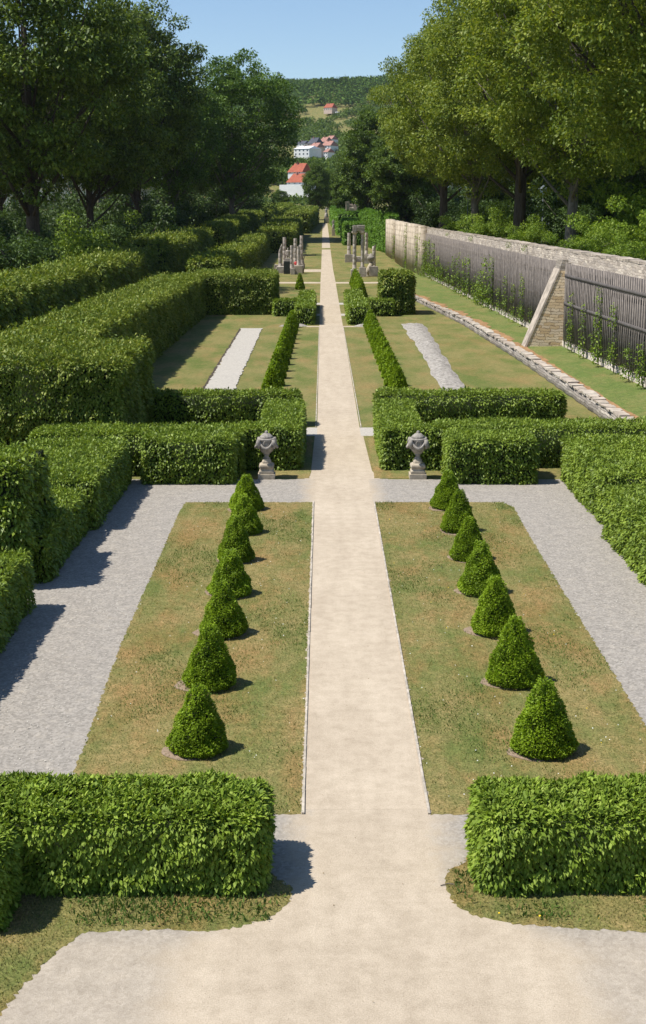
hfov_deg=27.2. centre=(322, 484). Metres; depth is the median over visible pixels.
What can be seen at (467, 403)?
clipped hedge
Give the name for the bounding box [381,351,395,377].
yew cone
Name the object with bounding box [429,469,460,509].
yew cone
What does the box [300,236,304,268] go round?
ruined column
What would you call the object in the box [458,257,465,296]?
climbing vine
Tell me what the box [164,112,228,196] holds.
oak tree
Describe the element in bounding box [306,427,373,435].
cross walk
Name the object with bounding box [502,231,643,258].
park ground
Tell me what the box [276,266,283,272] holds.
stone block
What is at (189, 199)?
shrub
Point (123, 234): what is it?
shrub
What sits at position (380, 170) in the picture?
chestnut tree
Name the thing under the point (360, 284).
yew cone
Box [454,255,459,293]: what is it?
climbing vine
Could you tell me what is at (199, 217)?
shrub
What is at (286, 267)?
stone slab
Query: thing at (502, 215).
shrub
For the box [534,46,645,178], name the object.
lime tree
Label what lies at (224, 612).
yew cone
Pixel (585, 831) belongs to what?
clipped hedge
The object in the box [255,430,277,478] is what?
stone urn
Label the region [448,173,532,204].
pale house
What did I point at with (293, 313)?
yew cone
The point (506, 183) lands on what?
lime tree
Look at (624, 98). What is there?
lime tree
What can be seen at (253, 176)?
maple tree
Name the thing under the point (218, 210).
shrub
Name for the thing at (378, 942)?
forecourt
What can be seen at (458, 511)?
yew cone
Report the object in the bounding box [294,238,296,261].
ruined column
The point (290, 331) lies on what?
yew cone
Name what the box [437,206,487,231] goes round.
shrub
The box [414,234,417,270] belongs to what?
ivy streak
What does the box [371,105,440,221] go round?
chestnut tree
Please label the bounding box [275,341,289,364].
yew cone
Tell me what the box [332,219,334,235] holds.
path statue
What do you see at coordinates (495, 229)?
shrub
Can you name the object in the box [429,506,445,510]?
soil patch
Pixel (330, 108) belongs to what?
house
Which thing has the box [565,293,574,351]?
climbing vine
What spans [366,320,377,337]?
yew cone
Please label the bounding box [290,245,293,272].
ruined column
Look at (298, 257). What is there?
ruined column
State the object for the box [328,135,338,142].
house
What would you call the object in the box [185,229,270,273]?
hornbeam hedge
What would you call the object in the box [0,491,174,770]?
pebbles
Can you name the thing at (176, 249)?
hornbeam hedge
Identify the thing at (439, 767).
lawn
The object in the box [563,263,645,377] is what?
trellis
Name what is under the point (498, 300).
climbing vine
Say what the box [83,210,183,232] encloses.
shrub
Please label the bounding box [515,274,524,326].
climbing vine
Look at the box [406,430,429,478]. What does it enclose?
stone urn
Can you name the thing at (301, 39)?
sky
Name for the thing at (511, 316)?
climbing vine
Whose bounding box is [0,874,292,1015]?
verge
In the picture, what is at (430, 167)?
lime tree
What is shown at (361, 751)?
sand path
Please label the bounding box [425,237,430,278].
climbing vine
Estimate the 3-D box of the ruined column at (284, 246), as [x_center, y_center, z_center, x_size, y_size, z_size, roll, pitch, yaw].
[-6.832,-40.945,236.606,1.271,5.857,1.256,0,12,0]
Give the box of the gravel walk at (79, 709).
[0,479,645,801]
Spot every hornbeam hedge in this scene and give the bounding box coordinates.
[0,257,102,332]
[0,266,279,365]
[0,330,155,449]
[53,243,159,294]
[121,224,214,274]
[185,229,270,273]
[199,209,264,247]
[245,201,292,221]
[257,213,303,252]
[283,205,319,233]
[377,267,416,314]
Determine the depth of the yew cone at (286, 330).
99.58 m
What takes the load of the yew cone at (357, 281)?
on the ground at (190, 358)
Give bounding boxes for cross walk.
[268,269,320,271]
[279,282,377,282]
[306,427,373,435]
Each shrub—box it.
[0,209,48,238]
[0,217,45,246]
[0,226,53,272]
[0,229,66,271]
[3,192,25,228]
[4,185,124,240]
[19,212,121,254]
[23,190,130,239]
[44,210,118,260]
[59,179,149,223]
[77,201,178,250]
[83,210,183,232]
[124,187,195,231]
[132,188,223,221]
[138,193,232,233]
[141,194,214,229]
[182,187,248,218]
[195,179,265,205]
[206,185,278,217]
[372,180,465,227]
[408,191,460,228]
[418,185,532,215]
[430,186,470,210]
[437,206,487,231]
[443,183,526,224]
[455,207,528,238]
[483,192,553,234]
[502,162,645,240]
[504,214,555,245]
[527,167,560,225]
[532,187,628,245]
[542,221,618,253]
[564,194,645,254]
[587,178,645,236]
[598,160,645,209]
[602,231,645,260]
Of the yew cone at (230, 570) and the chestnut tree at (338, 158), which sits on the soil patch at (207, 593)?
the yew cone at (230, 570)
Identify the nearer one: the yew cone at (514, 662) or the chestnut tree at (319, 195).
the yew cone at (514, 662)
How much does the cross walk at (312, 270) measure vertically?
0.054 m
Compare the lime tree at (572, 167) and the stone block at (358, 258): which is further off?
the stone block at (358, 258)
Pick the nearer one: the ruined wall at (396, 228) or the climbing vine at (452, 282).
the climbing vine at (452, 282)
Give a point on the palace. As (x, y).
(64, 192)
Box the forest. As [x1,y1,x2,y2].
[216,73,442,115]
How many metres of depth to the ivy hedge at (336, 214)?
382.44 m
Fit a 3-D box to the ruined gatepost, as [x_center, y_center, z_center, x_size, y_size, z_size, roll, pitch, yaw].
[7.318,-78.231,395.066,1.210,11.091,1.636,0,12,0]
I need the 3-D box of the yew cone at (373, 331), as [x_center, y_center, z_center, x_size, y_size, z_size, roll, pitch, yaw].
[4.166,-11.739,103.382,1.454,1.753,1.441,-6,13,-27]
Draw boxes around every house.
[279,185,315,196]
[286,172,304,184]
[288,162,309,178]
[294,145,321,158]
[296,140,308,147]
[307,137,322,145]
[310,142,324,156]
[321,136,331,142]
[323,103,336,114]
[323,140,337,151]
[323,148,334,158]
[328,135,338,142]
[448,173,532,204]
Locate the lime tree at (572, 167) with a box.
[449,0,645,249]
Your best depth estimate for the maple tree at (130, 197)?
345.43 m
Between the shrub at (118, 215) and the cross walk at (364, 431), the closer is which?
the cross walk at (364, 431)
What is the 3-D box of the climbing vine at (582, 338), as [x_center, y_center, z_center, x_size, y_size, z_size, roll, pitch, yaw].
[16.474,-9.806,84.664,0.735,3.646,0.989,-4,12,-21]
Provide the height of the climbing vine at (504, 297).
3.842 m
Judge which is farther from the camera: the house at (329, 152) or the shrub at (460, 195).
the house at (329, 152)
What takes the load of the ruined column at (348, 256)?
on the ground at (190, 358)
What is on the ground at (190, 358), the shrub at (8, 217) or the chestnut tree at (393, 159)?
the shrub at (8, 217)
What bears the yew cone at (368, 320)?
on the ground at (190, 358)
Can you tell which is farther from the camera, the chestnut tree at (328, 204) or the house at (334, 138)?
the house at (334, 138)
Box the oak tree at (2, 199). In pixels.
[0,47,31,216]
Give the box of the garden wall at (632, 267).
[427,227,645,387]
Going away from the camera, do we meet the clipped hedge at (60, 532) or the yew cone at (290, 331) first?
the clipped hedge at (60, 532)
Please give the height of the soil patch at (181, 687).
0.019 m
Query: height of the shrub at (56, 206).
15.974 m
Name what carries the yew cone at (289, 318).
on the ground at (190, 358)
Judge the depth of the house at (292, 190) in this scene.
767.23 m
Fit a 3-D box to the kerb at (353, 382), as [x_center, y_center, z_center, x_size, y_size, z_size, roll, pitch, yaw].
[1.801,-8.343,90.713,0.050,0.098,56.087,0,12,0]
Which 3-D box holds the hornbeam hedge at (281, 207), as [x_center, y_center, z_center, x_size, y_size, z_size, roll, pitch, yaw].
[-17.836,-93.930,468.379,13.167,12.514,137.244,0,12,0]
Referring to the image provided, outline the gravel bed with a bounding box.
[205,328,262,389]
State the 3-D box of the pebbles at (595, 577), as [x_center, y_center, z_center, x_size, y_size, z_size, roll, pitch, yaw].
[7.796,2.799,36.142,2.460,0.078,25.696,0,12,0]
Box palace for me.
[4,177,162,222]
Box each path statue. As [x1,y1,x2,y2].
[324,207,328,222]
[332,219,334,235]
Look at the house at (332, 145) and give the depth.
1106.64 m
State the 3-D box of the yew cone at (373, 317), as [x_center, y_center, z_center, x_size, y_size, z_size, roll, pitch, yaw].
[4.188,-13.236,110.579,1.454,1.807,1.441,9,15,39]
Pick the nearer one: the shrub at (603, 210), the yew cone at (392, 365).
the yew cone at (392, 365)
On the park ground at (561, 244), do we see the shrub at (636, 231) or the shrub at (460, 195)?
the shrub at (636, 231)
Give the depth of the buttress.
93.53 m
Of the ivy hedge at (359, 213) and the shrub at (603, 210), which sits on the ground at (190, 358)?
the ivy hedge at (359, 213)
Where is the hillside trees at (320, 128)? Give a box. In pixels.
[174,102,396,205]
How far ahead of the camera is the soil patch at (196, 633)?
32.15 m
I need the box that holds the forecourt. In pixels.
[0,802,645,1023]
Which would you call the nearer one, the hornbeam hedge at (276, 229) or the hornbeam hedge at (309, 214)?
the hornbeam hedge at (276, 229)
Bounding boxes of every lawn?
[73,502,312,814]
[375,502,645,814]
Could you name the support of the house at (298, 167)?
on the ground at (190, 358)
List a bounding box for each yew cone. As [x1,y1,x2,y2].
[165,682,228,758]
[181,622,237,691]
[199,580,248,638]
[206,547,252,598]
[217,514,255,562]
[225,493,263,534]
[228,474,264,510]
[260,365,283,391]
[266,352,286,377]
[266,359,285,384]
[272,346,288,371]
[274,335,291,358]
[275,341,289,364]
[278,331,292,353]
[280,327,294,347]
[281,323,295,343]
[283,319,296,338]
[285,313,298,330]
[285,315,297,333]
[288,309,298,325]
[295,273,304,289]
[350,269,357,286]
[351,272,358,288]
[353,274,360,289]
[354,276,363,288]
[356,279,367,296]
[362,309,372,326]
[364,313,373,330]
[365,315,378,334]
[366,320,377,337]
[368,323,379,342]
[370,326,383,347]
[372,332,385,352]
[373,336,388,358]
[376,340,391,364]
[378,346,394,370]
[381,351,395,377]
[383,358,398,385]
[388,365,408,390]
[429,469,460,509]
[439,488,476,533]
[448,515,485,561]
[456,539,503,596]
[470,574,516,636]
[485,615,546,688]
[509,675,579,759]
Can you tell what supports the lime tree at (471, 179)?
on the park ground at (561, 244)
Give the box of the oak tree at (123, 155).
[16,14,173,237]
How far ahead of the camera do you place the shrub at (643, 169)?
182.20 m
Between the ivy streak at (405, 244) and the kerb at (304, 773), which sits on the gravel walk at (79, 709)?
the kerb at (304, 773)
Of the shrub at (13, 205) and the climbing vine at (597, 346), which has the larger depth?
the shrub at (13, 205)
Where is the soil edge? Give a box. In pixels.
[203,329,240,388]
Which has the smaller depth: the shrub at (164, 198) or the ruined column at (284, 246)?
the ruined column at (284, 246)
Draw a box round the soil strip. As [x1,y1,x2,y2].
[414,293,642,422]
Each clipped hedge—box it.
[0,438,57,572]
[0,546,37,652]
[0,767,277,932]
[21,434,132,530]
[24,485,89,583]
[28,397,307,484]
[143,386,302,426]
[271,289,316,324]
[342,289,395,324]
[371,385,567,423]
[372,397,645,484]
[462,767,645,898]
[559,432,645,523]
[600,481,645,584]
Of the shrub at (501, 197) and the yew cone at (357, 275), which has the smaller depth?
the yew cone at (357, 275)
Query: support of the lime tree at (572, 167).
on the park ground at (561, 244)
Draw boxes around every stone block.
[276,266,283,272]
[294,266,302,273]
[356,256,360,261]
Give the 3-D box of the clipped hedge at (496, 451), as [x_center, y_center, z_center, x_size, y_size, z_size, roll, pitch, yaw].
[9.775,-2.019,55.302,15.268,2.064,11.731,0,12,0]
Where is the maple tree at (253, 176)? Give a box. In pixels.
[218,138,271,201]
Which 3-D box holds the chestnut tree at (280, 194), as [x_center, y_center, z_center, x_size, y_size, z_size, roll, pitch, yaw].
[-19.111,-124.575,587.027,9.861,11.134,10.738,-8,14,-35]
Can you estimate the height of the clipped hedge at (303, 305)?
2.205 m
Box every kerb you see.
[302,501,313,813]
[315,338,318,426]
[343,327,360,426]
[373,501,430,813]
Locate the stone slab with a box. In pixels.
[284,261,289,273]
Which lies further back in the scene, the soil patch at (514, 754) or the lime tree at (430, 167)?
the lime tree at (430, 167)
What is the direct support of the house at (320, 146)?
on the ground at (190, 358)
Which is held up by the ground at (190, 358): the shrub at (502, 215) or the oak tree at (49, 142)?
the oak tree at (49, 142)
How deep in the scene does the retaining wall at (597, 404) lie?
82.22 m
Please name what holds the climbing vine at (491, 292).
attached to the trellis at (535, 272)
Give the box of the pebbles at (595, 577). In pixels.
[526,491,645,700]
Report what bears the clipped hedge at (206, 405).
on the ground at (190, 358)
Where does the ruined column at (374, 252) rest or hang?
on the ground at (190, 358)
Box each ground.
[132,89,599,478]
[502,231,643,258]
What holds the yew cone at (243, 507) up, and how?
on the soil patch
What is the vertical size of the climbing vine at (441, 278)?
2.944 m
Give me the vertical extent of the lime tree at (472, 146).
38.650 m
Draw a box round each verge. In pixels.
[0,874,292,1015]
[274,436,312,477]
[367,438,427,478]
[444,858,645,932]
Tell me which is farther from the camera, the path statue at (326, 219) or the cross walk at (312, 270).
the path statue at (326, 219)
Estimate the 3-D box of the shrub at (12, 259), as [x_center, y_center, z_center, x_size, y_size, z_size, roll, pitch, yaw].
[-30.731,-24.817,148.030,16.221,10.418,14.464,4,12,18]
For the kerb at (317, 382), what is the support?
on the ground at (190, 358)
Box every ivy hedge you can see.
[329,205,358,234]
[340,216,363,244]
[357,205,375,219]
[361,207,400,252]
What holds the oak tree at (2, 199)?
on the ground at (190, 358)
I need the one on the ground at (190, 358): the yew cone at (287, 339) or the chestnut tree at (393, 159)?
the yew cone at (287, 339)
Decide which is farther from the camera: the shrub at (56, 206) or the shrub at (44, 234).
the shrub at (56, 206)
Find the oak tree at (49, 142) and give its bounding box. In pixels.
[0,0,154,238]
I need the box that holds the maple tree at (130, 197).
[62,73,149,223]
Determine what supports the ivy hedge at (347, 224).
on the ground at (190, 358)
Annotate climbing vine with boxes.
[419,240,426,276]
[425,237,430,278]
[427,243,435,280]
[432,255,439,282]
[437,263,444,284]
[443,265,449,287]
[449,254,455,291]
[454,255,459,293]
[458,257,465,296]
[464,255,470,298]
[468,274,476,302]
[473,270,483,304]
[476,255,488,307]
[484,254,495,310]
[495,281,499,314]
[500,275,508,316]
[507,283,516,321]
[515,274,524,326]
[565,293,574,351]
[575,302,587,357]
[587,286,604,366]
[602,298,618,372]
[617,343,633,380]
[631,342,645,388]
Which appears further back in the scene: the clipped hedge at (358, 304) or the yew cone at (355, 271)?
the yew cone at (355, 271)
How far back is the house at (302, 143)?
1153.10 m
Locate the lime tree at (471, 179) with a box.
[380,0,539,228]
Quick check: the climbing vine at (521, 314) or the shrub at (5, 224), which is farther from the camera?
the shrub at (5, 224)
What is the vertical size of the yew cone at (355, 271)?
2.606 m
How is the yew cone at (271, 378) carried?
on the ground at (190, 358)
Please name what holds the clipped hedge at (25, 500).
on the ground at (190, 358)
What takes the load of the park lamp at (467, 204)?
on the park ground at (561, 244)
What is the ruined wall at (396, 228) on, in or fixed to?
on the ground at (190, 358)
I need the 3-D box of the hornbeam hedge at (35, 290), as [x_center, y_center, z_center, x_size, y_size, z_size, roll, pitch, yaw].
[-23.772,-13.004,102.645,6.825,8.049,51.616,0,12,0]
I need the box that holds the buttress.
[521,259,570,346]
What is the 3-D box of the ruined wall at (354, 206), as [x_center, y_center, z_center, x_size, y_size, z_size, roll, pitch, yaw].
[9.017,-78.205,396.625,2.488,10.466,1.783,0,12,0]
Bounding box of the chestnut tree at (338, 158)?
[331,144,361,171]
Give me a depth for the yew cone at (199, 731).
24.93 m
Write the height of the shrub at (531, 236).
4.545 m
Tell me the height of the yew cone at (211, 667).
1.447 m
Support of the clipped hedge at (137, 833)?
on the verge at (13, 977)
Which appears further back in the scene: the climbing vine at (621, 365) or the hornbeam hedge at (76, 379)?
the climbing vine at (621, 365)
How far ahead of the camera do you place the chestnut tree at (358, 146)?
370.51 m
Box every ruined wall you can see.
[350,204,356,210]
[385,219,433,275]
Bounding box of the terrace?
[395,267,645,418]
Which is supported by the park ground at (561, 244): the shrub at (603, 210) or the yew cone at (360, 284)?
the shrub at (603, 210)
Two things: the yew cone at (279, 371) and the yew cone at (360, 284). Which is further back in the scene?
the yew cone at (360, 284)
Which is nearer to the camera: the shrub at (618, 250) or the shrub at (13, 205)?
the shrub at (618, 250)
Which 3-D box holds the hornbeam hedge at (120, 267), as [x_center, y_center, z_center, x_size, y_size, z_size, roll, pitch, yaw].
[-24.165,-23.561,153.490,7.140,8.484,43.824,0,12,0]
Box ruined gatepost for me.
[346,202,349,210]
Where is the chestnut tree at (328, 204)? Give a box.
[319,169,334,209]
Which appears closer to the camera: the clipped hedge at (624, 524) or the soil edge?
the clipped hedge at (624, 524)
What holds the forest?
on the ground at (190, 358)
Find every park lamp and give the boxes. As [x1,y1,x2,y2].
[464,192,470,230]
[540,185,546,241]
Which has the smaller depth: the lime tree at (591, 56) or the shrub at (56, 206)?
the lime tree at (591, 56)
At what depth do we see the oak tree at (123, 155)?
229.12 m
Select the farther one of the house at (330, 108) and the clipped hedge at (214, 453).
the house at (330, 108)
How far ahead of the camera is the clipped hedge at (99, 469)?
45.80 m
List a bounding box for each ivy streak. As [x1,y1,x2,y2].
[403,223,406,267]
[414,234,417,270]
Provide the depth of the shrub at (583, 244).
119.51 m
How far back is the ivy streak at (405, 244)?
235.86 m
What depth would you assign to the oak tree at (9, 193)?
224.38 m
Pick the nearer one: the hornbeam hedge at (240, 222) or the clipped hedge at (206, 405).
the clipped hedge at (206, 405)
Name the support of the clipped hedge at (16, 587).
on the ground at (190, 358)
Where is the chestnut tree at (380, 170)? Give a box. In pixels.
[361,124,439,222]
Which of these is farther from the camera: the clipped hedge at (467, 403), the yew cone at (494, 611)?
the clipped hedge at (467, 403)
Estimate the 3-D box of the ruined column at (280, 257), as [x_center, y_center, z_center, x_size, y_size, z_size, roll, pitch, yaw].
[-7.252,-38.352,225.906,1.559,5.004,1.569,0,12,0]
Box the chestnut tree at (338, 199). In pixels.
[330,149,360,208]
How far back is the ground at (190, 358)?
97.58 m
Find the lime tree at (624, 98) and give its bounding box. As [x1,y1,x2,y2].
[498,0,645,164]
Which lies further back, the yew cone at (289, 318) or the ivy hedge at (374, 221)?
the ivy hedge at (374, 221)
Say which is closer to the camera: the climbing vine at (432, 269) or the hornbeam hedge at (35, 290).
the hornbeam hedge at (35, 290)
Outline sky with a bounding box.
[1,0,457,87]
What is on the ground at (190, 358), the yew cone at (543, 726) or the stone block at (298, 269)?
the stone block at (298, 269)
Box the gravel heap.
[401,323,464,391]
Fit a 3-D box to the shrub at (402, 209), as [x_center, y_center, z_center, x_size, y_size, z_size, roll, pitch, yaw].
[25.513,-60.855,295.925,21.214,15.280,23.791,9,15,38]
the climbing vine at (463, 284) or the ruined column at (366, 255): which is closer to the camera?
the climbing vine at (463, 284)
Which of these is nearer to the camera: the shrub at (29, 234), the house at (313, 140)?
the shrub at (29, 234)
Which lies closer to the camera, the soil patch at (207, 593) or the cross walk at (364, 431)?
the soil patch at (207, 593)
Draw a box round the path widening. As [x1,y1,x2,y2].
[304,436,379,478]
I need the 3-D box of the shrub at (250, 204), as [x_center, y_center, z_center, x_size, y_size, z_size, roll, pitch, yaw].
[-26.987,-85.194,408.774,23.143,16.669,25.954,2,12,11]
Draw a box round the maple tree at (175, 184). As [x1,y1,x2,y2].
[113,57,227,209]
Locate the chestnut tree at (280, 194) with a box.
[271,189,290,202]
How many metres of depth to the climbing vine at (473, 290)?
141.47 m
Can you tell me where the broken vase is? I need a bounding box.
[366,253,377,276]
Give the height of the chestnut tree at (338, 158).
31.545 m
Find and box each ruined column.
[278,244,281,265]
[282,237,285,265]
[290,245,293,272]
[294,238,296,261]
[294,245,302,270]
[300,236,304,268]
[345,233,352,261]
[364,233,369,263]
[372,245,375,265]
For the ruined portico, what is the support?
on the ground at (190, 358)
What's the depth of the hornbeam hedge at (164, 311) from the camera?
101.22 m
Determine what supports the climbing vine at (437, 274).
attached to the trellis at (535, 272)
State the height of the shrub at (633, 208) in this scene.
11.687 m
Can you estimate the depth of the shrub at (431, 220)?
255.26 m
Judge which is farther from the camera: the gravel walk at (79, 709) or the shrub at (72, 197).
the shrub at (72, 197)
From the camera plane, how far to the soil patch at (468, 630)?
32.38 m
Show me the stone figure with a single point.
(287, 253)
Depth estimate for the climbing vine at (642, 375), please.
69.43 m
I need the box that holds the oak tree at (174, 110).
[67,0,215,229]
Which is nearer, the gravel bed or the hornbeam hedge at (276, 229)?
the gravel bed
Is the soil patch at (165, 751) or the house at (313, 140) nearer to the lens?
the soil patch at (165, 751)
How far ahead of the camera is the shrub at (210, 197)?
457.25 m
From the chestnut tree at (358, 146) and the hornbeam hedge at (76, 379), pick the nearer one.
the hornbeam hedge at (76, 379)
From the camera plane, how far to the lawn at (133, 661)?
29.86 m
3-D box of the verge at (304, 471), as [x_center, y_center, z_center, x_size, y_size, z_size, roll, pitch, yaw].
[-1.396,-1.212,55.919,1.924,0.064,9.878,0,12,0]
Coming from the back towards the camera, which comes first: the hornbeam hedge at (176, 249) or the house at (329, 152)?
the house at (329, 152)
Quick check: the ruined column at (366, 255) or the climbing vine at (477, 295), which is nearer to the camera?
the climbing vine at (477, 295)
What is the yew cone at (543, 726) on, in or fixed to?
on the soil patch at (514, 754)
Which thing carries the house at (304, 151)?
on the ground at (190, 358)
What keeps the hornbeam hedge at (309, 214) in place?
on the ground at (190, 358)
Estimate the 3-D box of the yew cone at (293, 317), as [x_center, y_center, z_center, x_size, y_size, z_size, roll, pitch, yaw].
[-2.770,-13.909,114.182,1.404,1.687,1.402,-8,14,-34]
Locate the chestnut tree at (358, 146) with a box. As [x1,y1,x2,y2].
[338,105,386,210]
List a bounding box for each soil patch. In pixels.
[161,746,197,760]
[174,681,234,691]
[192,629,246,637]
[205,590,247,598]
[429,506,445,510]
[463,626,485,636]
[480,678,512,688]
[507,747,545,761]
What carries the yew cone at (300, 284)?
on the ground at (190, 358)
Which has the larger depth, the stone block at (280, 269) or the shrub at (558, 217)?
the stone block at (280, 269)
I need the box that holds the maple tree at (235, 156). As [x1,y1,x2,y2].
[190,47,305,214]
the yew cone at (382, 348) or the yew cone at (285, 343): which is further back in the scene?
the yew cone at (285, 343)
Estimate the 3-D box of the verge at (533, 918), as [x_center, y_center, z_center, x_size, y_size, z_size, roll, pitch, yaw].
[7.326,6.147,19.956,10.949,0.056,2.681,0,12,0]
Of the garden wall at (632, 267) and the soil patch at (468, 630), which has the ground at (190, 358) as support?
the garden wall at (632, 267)
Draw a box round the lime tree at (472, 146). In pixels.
[418,0,599,234]
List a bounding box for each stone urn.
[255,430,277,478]
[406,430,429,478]
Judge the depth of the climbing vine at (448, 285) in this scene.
170.00 m
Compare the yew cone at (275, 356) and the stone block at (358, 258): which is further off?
the stone block at (358, 258)
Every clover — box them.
[37,868,645,925]
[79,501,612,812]
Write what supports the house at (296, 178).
on the ground at (190, 358)
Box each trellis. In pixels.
[425,234,556,323]
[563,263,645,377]
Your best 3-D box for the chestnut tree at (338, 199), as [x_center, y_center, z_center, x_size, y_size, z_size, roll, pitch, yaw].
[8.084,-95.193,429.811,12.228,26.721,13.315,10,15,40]
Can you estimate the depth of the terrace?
86.65 m
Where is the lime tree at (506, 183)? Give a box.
[479,168,548,204]
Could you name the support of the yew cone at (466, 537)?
on the soil patch
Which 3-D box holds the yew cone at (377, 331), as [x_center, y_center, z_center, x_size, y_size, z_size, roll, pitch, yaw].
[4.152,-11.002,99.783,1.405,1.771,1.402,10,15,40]
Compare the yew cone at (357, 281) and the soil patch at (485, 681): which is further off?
the yew cone at (357, 281)
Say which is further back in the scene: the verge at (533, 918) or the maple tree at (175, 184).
the maple tree at (175, 184)
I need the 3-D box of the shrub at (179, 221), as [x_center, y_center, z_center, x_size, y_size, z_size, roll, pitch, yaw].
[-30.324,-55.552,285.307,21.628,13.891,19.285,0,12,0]
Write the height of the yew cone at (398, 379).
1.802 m
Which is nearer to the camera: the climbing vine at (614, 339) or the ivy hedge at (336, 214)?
the climbing vine at (614, 339)
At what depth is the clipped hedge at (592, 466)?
46.60 m
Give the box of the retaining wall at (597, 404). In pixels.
[414,295,633,421]
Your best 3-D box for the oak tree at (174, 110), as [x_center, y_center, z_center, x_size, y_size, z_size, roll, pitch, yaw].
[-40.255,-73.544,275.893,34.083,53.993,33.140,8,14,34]
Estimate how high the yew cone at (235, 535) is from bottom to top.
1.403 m
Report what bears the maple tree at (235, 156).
on the ground at (190, 358)
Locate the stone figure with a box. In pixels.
[285,248,289,257]
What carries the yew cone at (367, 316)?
on the ground at (190, 358)
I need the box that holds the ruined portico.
[351,225,365,276]
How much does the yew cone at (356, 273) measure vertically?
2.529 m
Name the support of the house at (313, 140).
on the ground at (190, 358)
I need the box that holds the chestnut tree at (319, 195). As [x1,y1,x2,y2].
[300,159,331,209]
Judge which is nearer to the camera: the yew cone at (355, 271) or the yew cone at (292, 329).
the yew cone at (292, 329)
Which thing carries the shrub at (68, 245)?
on the ground at (190, 358)
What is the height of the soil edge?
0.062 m
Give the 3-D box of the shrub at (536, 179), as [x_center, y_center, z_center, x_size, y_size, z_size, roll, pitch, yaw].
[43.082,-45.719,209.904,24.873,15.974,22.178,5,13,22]
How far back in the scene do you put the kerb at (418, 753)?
28.51 m
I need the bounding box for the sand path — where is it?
[306,223,425,808]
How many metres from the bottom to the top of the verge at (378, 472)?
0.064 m
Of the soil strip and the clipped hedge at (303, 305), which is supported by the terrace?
the soil strip
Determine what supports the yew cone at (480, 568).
on the soil patch
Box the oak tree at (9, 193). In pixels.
[0,41,29,199]
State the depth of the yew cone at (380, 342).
92.38 m
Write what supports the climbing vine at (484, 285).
attached to the trellis at (535, 272)
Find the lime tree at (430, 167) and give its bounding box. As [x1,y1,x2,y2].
[366,17,486,228]
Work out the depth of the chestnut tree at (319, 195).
529.83 m
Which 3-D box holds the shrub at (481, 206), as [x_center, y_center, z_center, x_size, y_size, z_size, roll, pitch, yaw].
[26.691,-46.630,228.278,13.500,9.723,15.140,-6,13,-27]
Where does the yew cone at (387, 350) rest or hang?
on the ground at (190, 358)
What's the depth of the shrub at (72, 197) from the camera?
337.32 m
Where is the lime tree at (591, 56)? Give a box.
[565,4,645,166]
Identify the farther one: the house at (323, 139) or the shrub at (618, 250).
the house at (323, 139)
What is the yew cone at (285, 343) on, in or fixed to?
on the ground at (190, 358)
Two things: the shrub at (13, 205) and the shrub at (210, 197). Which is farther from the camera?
the shrub at (210, 197)
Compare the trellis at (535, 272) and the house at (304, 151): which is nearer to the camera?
the trellis at (535, 272)
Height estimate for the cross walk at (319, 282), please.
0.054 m
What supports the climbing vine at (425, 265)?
attached to the trellis at (535, 272)
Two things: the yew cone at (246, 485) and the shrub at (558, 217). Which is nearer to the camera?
the yew cone at (246, 485)
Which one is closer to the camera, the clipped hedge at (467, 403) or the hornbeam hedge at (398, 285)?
the clipped hedge at (467, 403)

